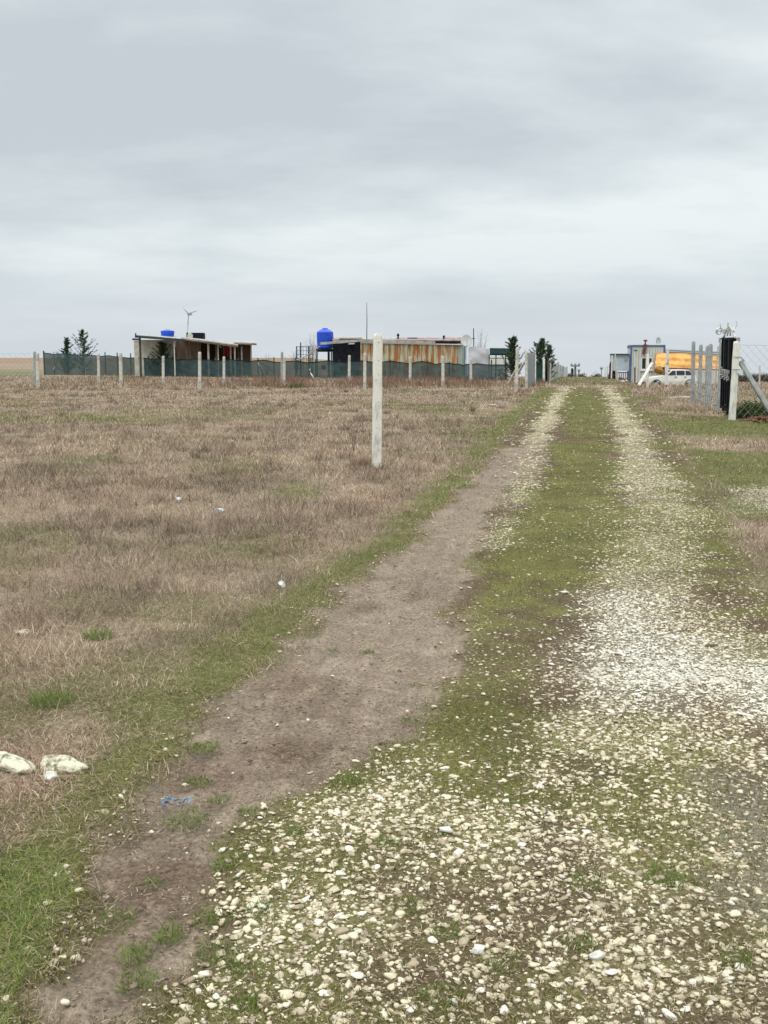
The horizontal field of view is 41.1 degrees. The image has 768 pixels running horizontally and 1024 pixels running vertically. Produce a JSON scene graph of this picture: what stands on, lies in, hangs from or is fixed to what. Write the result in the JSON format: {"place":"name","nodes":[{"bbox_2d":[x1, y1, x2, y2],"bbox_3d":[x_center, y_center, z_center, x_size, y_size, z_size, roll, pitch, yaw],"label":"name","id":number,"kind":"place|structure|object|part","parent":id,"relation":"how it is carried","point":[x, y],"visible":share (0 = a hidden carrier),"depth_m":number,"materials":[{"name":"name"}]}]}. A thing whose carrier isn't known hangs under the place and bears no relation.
{"place":"outdoors","nodes":[
{"label":"outdoors","id":0,"kind":"place"},
{"bbox_2d":[0,358,767,1023],"bbox_3d":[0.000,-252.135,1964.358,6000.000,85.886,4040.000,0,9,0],"label":"ground","id":1,"kind":"structure","parent":0,"point":[406,630],"depth_m":5.26,"materials":[{"name":"soil"}]},
{"bbox_2d":[0,353,32,385],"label":"chain link fence","id":2,"kind":"object","parent":1,"relation":"on","point":[15,366],"visible":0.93,"depth_m":64.38,"materials":[{"name":"metal"}]},
{"bbox_2d":[0,751,37,774],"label":"rock","id":3,"kind":"object","parent":1,"relation":"on","point":[10,762],"visible":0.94,"depth_m":4.26,"materials":[{"name":"white stone"}]},
{"bbox_2d":[13,629,28,635],"bbox_3d":[-2.262,0.757,6.382,0.105,0.042,0.089,0,9,0],"label":"rock","id":4,"kind":"object","parent":1,"relation":"on","point":[15,631],"visible":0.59,"depth_m":6.36,"materials":[{"name":"beige stone"}]},
{"bbox_2d":[33,351,35,382],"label":"concrete post","id":5,"kind":"object","parent":1,"relation":"on","point":[34,366],"visible":0.85,"depth_m":70.31,"materials":[{"name":"grey concrete"}]},
{"bbox_2d":[36,353,39,386],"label":"concrete post","id":6,"kind":"object","parent":1,"relation":"on","point":[37,371],"visible":0.88,"depth_m":62.31,"materials":[{"name":"grey concrete"}]},
{"bbox_2d":[44,771,57,781],"bbox_3d":[-1.361,1.082,4.182,0.059,0.050,0.051,0,9,0],"label":"rock","id":7,"kind":"object","parent":1,"relation":"on","point":[49,775],"visible":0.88,"depth_m":4.17,"materials":[{"name":"white stone"}]},
{"bbox_2d":[40,755,87,773],"bbox_3d":[-1.342,1.057,4.299,0.214,0.062,0.102,1,9,6],"label":"rock","id":8,"kind":"object","parent":1,"relation":"on","point":[60,763],"visible":0.88,"depth_m":4.27,"materials":[{"name":"white stone"}]},
{"bbox_2d":[55,337,73,353],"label":"conifer tree","id":9,"kind":"object","parent":1,"relation":"on","point":[66,342],"visible":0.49,"depth_m":115.37,"materials":[{"name":"green plant"}]},
{"bbox_2d":[68,328,97,354],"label":"conifer tree","id":10,"kind":"object","parent":1,"relation":"on","point":[82,340],"visible":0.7,"depth_m":114.32,"materials":[{"name":"green plant"}]},
{"bbox_2d":[97,353,99,381],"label":"concrete post","id":11,"kind":"object","parent":1,"relation":"on","point":[98,367],"visible":0.91,"depth_m":70.31,"materials":[{"name":"grey concrete"}]},
{"bbox_2d":[119,353,122,386],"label":"concrete post","id":12,"kind":"object","parent":1,"relation":"on","point":[120,369],"visible":0.92,"depth_m":62.32,"materials":[{"name":"grey concrete"}]},
{"bbox_2d":[145,341,176,371],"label":"conifer tree","id":13,"kind":"object","parent":1,"relation":"on","point":[162,348],"visible":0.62,"depth_m":95.67,"materials":[{"name":"green plant"}]},
{"bbox_2d":[162,356,164,382],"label":"concrete post","id":14,"kind":"object","parent":1,"relation":"on","point":[163,369],"visible":0.9,"depth_m":68.59,"materials":[{"name":"grey concrete"}]},
{"bbox_2d":[161,796,190,805],"bbox_3d":[-0.804,1.118,3.954,0.114,0.014,0.090,-1,9,-9],"label":"plastic scrap","id":15,"kind":"object","parent":1,"relation":"on","point":[167,799],"visible":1,"depth_m":3.96,"materials":[{"name":"blue plastic"}]},
{"bbox_2d":[132,333,256,376],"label":"brown shack","id":16,"kind":"structure","parent":1,"relation":"on","point":[191,348],"depth_m":94.32,"materials":[{"name":"brown wood"}]},
{"bbox_2d":[161,330,174,336],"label":"water tank","id":17,"kind":"object","parent":16,"relation":"on","point":[170,333],"visible":0.96,"depth_m":94.59,"materials":[{"name":"blue plastic"}]},
{"bbox_2d":[183,308,195,324],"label":"wind turbine","id":18,"kind":"object","parent":16,"relation":"on","point":[189,313],"visible":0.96,"depth_m":95.06,"materials":[{"name":"metal"}]},
{"bbox_2d":[186,332,204,338],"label":"roof box","id":19,"kind":"object","parent":16,"relation":"on","point":[196,335],"visible":0.75,"depth_m":94.23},
{"bbox_2d":[224,346,232,357],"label":"red cloth","id":20,"kind":"object","parent":16,"relation":"hanging from","point":[228,350],"visible":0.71,"depth_m":94.86,"materials":[{"name":"fabric"}]},
{"bbox_2d":[198,352,200,388],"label":"concrete post","id":21,"kind":"object","parent":1,"relation":"on","point":[199,370],"visible":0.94,"depth_m":58.94,"materials":[{"name":"grey concrete"}]},
{"bbox_2d":[214,508,222,513],"bbox_3d":[-1.802,-0.014,11.176,0.109,0.068,0.091,0,9,0],"label":"litter bag","id":22,"kind":"object","parent":1,"relation":"on","point":[219,509],"visible":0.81,"depth_m":11.14,"materials":[{"name":"white plastic"}]},
{"bbox_2d":[222,357,224,383],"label":"concrete post","id":23,"kind":"object","parent":1,"relation":"on","point":[223,370],"visible":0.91,"depth_m":66.89,"materials":[{"name":"grey concrete"}]},
{"bbox_2d":[43,351,507,380],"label":"net fence","id":24,"kind":"object","parent":1,"relation":"on","point":[64,363],"visible":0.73,"depth_m":87.03,"materials":[{"name":"fabric"}]},
{"bbox_2d":[278,580,284,587],"bbox_3d":[-0.765,0.537,7.638,0.050,0.049,0.053,-6,11,-36],"label":"white stone","id":25,"kind":"object","parent":1,"relation":"on","point":[281,583],"visible":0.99,"depth_m":7.63,"materials":[{"name":"white stone"}]},
{"bbox_2d":[281,352,282,381],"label":"concrete post","id":26,"kind":"object","parent":1,"relation":"on","point":[282,366],"visible":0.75,"depth_m":65.26,"materials":[{"name":"grey concrete"}]},
{"bbox_2d":[283,357,285,385],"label":"concrete post","id":27,"kind":"object","parent":1,"relation":"on","point":[284,364],"visible":0.81,"depth_m":64.52,"materials":[{"name":"grey concrete"}]},
{"bbox_2d":[40,373,545,388],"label":"tall weeds","id":28,"kind":"object","parent":1,"relation":"on","point":[293,380],"visible":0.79,"depth_m":65.17,"materials":[{"name":"brown plant"}]},
{"bbox_2d":[284,382,306,387],"bbox_3d":[-5.296,-7.572,61.202,1.622,0.384,3.232,0,9,0],"label":"green clump","id":29,"kind":"object","parent":1,"relation":"on","point":[294,386],"visible":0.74,"depth_m":60.66,"materials":[{"name":"plant"}]},
{"bbox_2d":[296,342,316,361],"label":"wire cage","id":30,"kind":"object","parent":1,"relation":"on","point":[306,358],"visible":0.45,"depth_m":89.41,"materials":[{"name":"metal"}]},
{"bbox_2d":[305,335,318,361],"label":"bare shrub","id":31,"kind":"object","parent":1,"relation":"on","point":[311,349],"visible":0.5,"depth_m":90.73,"materials":[{"name":"grey plant"}]},
{"bbox_2d":[314,346,332,361],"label":"tank stand","id":32,"kind":"object","parent":1,"relation":"on","point":[328,351],"visible":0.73,"depth_m":87.75,"materials":[{"name":"white paint"}]},
{"bbox_2d":[317,328,332,348],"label":"water tank","id":33,"kind":"object","parent":32,"relation":"on","point":[324,334],"visible":0.82,"depth_m":87.60,"materials":[{"name":"blue plastic"}]},
{"bbox_2d":[293,346,319,360],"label":"drain pipe","id":34,"kind":"object","parent":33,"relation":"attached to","point":[308,354],"visible":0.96,"depth_m":87.94,"materials":[{"name":"metal"}]},
{"bbox_2d":[348,355,350,380],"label":"concrete post","id":35,"kind":"object","parent":1,"relation":"on","point":[349,365],"visible":0.79,"depth_m":72.16,"materials":[{"name":"grey concrete"}]},
{"bbox_2d":[331,410,369,451],"bbox_3d":[-0.474,-1.455,18.517,1.039,0.751,0.610,0,9,0],"label":"bare shrub","id":36,"kind":"object","parent":1,"relation":"on","point":[351,432],"visible":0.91,"depth_m":18.53,"materials":[{"name":"brown plant"}]},
{"bbox_2d":[346,458,371,466],"bbox_3d":[-0.370,-0.817,16.269,0.582,0.181,0.552,0,9,0],"label":"reddish weed","id":37,"kind":"object","parent":1,"relation":"on","point":[366,461],"visible":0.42,"depth_m":16.25,"materials":[{"name":"brown plant"}]},
{"bbox_2d":[363,353,366,389],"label":"concrete post","id":38,"kind":"object","parent":1,"relation":"on","point":[364,371],"visible":0.96,"depth_m":57.10,"materials":[{"name":"white concrete"}]},
{"bbox_2d":[372,333,382,467],"bbox_3d":[-0.106,-1.540,15.864,0.143,2.417,0.131,-1,9,-10],"label":"concrete post","id":39,"kind":"object","parent":1,"relation":"on","point":[377,400],"visible":0.96,"depth_m":15.78,"materials":[{"name":"concrete"}]},
{"bbox_2d":[15,432,767,1023],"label":"soil crumbs","id":40,"kind":"object","parent":1,"relation":"on","point":[189,922],"visible":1,"depth_m":3.94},
{"bbox_2d":[320,333,466,364],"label":"rusty cabin","id":41,"kind":"object","parent":1,"relation":"on","point":[425,349],"visible":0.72,"depth_m":86.93,"materials":[{"name":"metal"}]},
{"bbox_2d":[383,423,411,459],"bbox_3d":[0.195,-1.163,16.979,0.690,0.640,0.397,4,9,22],"label":"bare shrub","id":42,"kind":"object","parent":1,"relation":"on","point":[398,448],"visible":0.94,"depth_m":17.03,"materials":[{"name":"brown plant"}]},
{"bbox_2d":[409,357,411,381],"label":"concrete post","id":43,"kind":"object","parent":1,"relation":"on","point":[410,362],"visible":0.84,"depth_m":70.31,"materials":[{"name":"grey concrete"}]},
{"bbox_2d":[441,356,444,387],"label":"concrete post","id":44,"kind":"object","parent":1,"relation":"on","point":[442,369],"visible":0.94,"depth_m":60.94,"materials":[{"name":"white concrete"}]},
{"bbox_2d":[439,826,453,833],"bbox_3d":[0.226,1.150,3.697,0.054,0.030,0.038,0,9,0],"label":"white stone","id":45,"kind":"object","parent":1,"relation":"on","point":[446,829],"visible":1,"depth_m":3.69,"materials":[{"name":"white stone"}]},
{"bbox_2d":[461,334,471,359],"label":"satellite dish","id":46,"kind":"object","parent":1,"relation":"on","point":[466,340],"visible":1,"depth_m":85.37,"materials":[{"name":"metal"}]},
{"bbox_2d":[469,358,471,379],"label":"concrete post","id":47,"kind":"object","parent":1,"relation":"on","point":[470,363],"visible":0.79,"depth_m":68.56,"materials":[{"name":"grey concrete"}]},
{"bbox_2d":[470,944,485,954],"bbox_3d":[0.271,1.261,2.952,0.040,0.027,0.038,6,11,36],"label":"white stone","id":48,"kind":"object","parent":1,"relation":"on","point":[476,948],"visible":0.99,"depth_m":2.94,"materials":[{"name":"white stone"}]},
{"bbox_2d":[489,348,515,375],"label":"dark canopy","id":49,"kind":"object","parent":1,"relation":"on","point":[495,359],"visible":0.22,"depth_m":85.52,"materials":[{"name":"metal"}]},
{"bbox_2d":[468,346,488,364],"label":"white tarpaulin","id":50,"kind":"object","parent":49,"relation":"hanging from","point":[477,354],"visible":0.58,"depth_m":85.31,"materials":[{"name":"white plastic"}]},
{"bbox_2d":[498,334,525,378],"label":"conifer tree","id":51,"kind":"object","parent":1,"relation":"on","point":[511,355],"visible":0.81,"depth_m":76.40,"materials":[{"name":"green plant"}]},
{"bbox_2d":[507,348,518,391],"bbox_3d":[6.550,-7.077,52.005,0.183,2.498,2.596,0,9,-1],"label":"braced post","id":52,"kind":"object","parent":1,"relation":"on","point":[515,373],"visible":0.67,"depth_m":50.75,"materials":[{"name":"concrete"}]},
{"bbox_2d":[514,351,527,387],"bbox_3d":[7.851,-8.020,58.630,0.260,2.383,3.099,0,9,-3],"label":"braced post","id":53,"kind":"object","parent":1,"relation":"on","point":[525,362],"visible":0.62,"depth_m":57.14,"materials":[{"name":"concrete"}]},
{"bbox_2d":[527,352,534,385],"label":"grey sheet gate","id":54,"kind":"structure","parent":1,"relation":"on","point":[531,366],"depth_m":62.83,"materials":[{"name":"metal"}]},
{"bbox_2d":[536,362,542,380],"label":"metal hoarding","id":55,"kind":"object","parent":1,"relation":"on","point":[539,370],"visible":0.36,"depth_m":70.53,"materials":[{"name":"green metal"}]},
{"bbox_2d":[529,337,551,361],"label":"conifer tree","id":56,"kind":"object","parent":1,"relation":"on","point":[541,350],"visible":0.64,"depth_m":74.96,"materials":[{"name":"green plant"}]},
{"bbox_2d":[543,358,544,383],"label":"concrete post","id":57,"kind":"object","parent":1,"relation":"on","point":[543,369],"visible":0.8,"depth_m":68.57,"materials":[{"name":"white concrete"}]},
{"bbox_2d":[547,358,548,381],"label":"wooden stake","id":58,"kind":"object","parent":1,"relation":"on","point":[548,371],"visible":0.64,"depth_m":70.35,"materials":[{"name":"brown wood"}]},
{"bbox_2d":[544,343,559,377],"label":"conifer tree","id":59,"kind":"object","parent":1,"relation":"on","point":[549,355],"visible":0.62,"depth_m":75.82,"materials":[{"name":"green plant"}]},
{"bbox_2d":[545,361,567,381],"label":"panel fence","id":60,"kind":"object","parent":1,"relation":"on","point":[559,370],"visible":0.56,"depth_m":84.00,"materials":[{"name":"metal"}]},
{"bbox_2d":[570,363,579,376],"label":"utility pole","id":61,"kind":"object","parent":1,"relation":"on","point":[574,365],"visible":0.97,"depth_m":167.91,"materials":[{"name":"metal"}]},
{"bbox_2d":[608,362,615,378],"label":"covered heap","id":62,"kind":"object","parent":1,"relation":"on","point":[613,375],"visible":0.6,"depth_m":83.00,"materials":[{"name":"grey"}]},
{"bbox_2d":[614,354,618,380],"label":"leaning stake","id":63,"kind":"object","parent":1,"relation":"on","point":[616,372],"visible":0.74,"depth_m":78.72,"materials":[{"name":"grey concrete"}]},
{"bbox_2d":[634,367,635,382],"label":"short stake","id":64,"kind":"object","parent":1,"relation":"on","point":[634,374],"visible":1,"depth_m":77.27,"materials":[{"name":"grey wood"}]},
{"bbox_2d":[609,340,665,382],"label":"prefab cabin","id":65,"kind":"object","parent":1,"relation":"on","point":[632,358],"visible":0.69,"depth_m":81.05,"materials":[{"name":"white metal"}]},
{"bbox_2d":[640,357,652,370],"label":"window","id":66,"kind":"structure","parent":65,"relation":"in","point":[643,359],"depth_m":80.88,"materials":[{"name":"white paint"}]},
{"bbox_2d":[655,353,717,368],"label":"orange tarpaulin","id":67,"kind":"object","parent":65,"relation":"attached to","point":[679,360],"visible":0.6,"depth_m":80.15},
{"bbox_2d":[654,366,663,373],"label":"mustard bundle","id":68,"kind":"object","parent":67,"relation":"hanging from","point":[658,370],"visible":0.97,"depth_m":79.36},
{"bbox_2d":[638,354,652,386],"bbox_3d":[15.290,-8.157,60.286,0.372,2.280,2.068,6,10,34],"label":"braced post","id":69,"kind":"object","parent":1,"relation":"on","point":[648,367],"visible":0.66,"depth_m":60.81,"materials":[{"name":"concrete"}]},
{"bbox_2d":[664,348,668,390],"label":"painted post","id":70,"kind":"object","parent":1,"relation":"on","point":[666,369],"visible":0.89,"depth_m":51.69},
{"bbox_2d":[642,369,697,385],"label":"parked car","id":71,"kind":"object","parent":1,"relation":"on","point":[677,376],"visible":0.66,"depth_m":76.91,"materials":[{"name":"white paint"}]},
{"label":"side window","id":72,"kind":"part","parent":71,"relation":"part of","materials":[{"name":"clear glass"}]},
{"bbox_2d":[665,349,718,383],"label":"pale shed","id":73,"kind":"structure","parent":1,"relation":"on","point":[687,352],"depth_m":86.19,"materials":[{"name":"white metal"}]},
{"bbox_2d":[669,368,715,369],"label":"tarpaulin pole","id":74,"kind":"object","parent":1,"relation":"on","point":[687,368],"visible":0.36,"depth_m":79.28,"materials":[{"name":"white metal"}]},
{"bbox_2d":[691,341,694,402],"bbox_3d":[11.985,-5.215,39.726,0.136,2.782,0.110,-1,9,1],"label":"concrete post","id":75,"kind":"object","parent":1,"relation":"on","point":[693,371],"visible":0.96,"depth_m":39.66,"materials":[{"name":"grey concrete"}]},
{"bbox_2d":[693,350,718,409],"bbox_3d":[11.500,-4.775,36.559,0.012,1.958,6.485,1,9,9],"label":"wire fence","id":76,"kind":"object","parent":75,"relation":"attached to","point":[713,355],"visible":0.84,"depth_m":36.36,"materials":[{"name":"metal"}]},
{"bbox_2d":[697,344,702,403],"bbox_3d":[12.081,-5.073,39.164,0.134,2.639,0.108,-1,9,2],"label":"concrete post","id":77,"kind":"object","parent":1,"relation":"on","point":[700,367],"visible":0.78,"depth_m":39.10,"materials":[{"name":"grey concrete"}]},
{"bbox_2d":[705,346,707,402],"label":"concrete post","id":78,"kind":"object","parent":1,"relation":"on","point":[706,355],"visible":0.47,"depth_m":39.65,"materials":[{"name":"grey concrete"}]},
{"bbox_2d":[706,344,712,405],"bbox_3d":[12.094,-4.895,38.075,0.156,2.684,0.126,-1,9,1],"label":"concrete post","id":79,"kind":"object","parent":1,"relation":"on","point":[710,346],"visible":0.77,"depth_m":38.00,"materials":[{"name":"grey concrete"}]},
{"bbox_2d":[714,346,718,409],"bbox_3d":[11.537,-4.641,35.576,0.067,2.209,0.040,0,9,0],"label":"thin rod","id":80,"kind":"object","parent":1,"relation":"on","point":[716,377],"visible":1,"depth_m":35.57,"materials":[{"name":"metal"}]},
{"bbox_2d":[717,343,720,413],"bbox_3d":[10.811,-4.115,33.016,0.095,2.664,0.076,0,9,7],"label":"concrete post","id":81,"kind":"object","parent":1,"relation":"on","point":[718,392],"visible":0.59,"depth_m":32.97,"materials":[{"name":"grey concrete"}]},
{"bbox_2d":[716,321,739,412],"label":"black gate","id":82,"kind":"structure","parent":1,"relation":"on","point":[725,372],"depth_m":30.07,"materials":[{"name":"metal"}]},
{"bbox_2d":[716,394,767,419],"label":"bramble bush","id":83,"kind":"object","parent":1,"relation":"on","point":[755,409],"visible":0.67,"depth_m":29.86,"materials":[{"name":"green plant"}]},
{"bbox_2d":[729,337,767,419],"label":"gate post","id":84,"kind":"object","parent":1,"relation":"on","point":[736,364],"visible":0.94,"depth_m":28.10,"materials":[{"name":"concrete"}]},
{"bbox_2d":[736,345,767,416],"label":"chain link fence","id":85,"kind":"object","parent":1,"relation":"on","point":[746,381],"visible":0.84,"depth_m":28.36,"materials":[{"name":"metal"}]},
{"bbox_2d":[740,416,767,422],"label":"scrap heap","id":86,"kind":"object","parent":1,"relation":"on","point":[762,418],"visible":1,"depth_m":26.61,"materials":[{"name":"brown metal"}]},
{"bbox_2d":[0,374,767,1023],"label":"dry grass","id":87,"kind":"structure","parent":0,"point":[32,478],"depth_m":9.90,"materials":[{"name":"brown plant"}]},
{"bbox_2d":[0,384,767,1023],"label":"gravel","id":88,"kind":"structure","parent":0,"point":[674,676],"depth_m":3.74,"materials":[{"name":"beige gravel"}]},
{"bbox_2d":[588,950,604,959],"bbox_3d":[0.607,1.263,2.912,0.046,0.033,0.038,0,9,0],"label":"white stone","id":89,"kind":"object","parent":88,"relation":"on","point":[597,954],"visible":1,"depth_m":2.90,"materials":[{"name":"white stone"}]},
{"bbox_2d":[0,375,767,1023],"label":"green grass","id":90,"kind":"structure","parent":0,"point":[32,893],"depth_m":3.89,"materials":[{"name":"green plant"}]},
{"bbox_2d":[0,0,767,377],"label":"sky","id":91,"kind":"structure","parent":0,"point":[589,178],"materials":[{"name":"grey"}]},
{"bbox_2d":[738,372,767,381],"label":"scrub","id":92,"kind":"object","parent":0,"point":[763,377],"visible":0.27,"depth_m":95.49,"materials":[{"name":"brown plant"}]}
]}

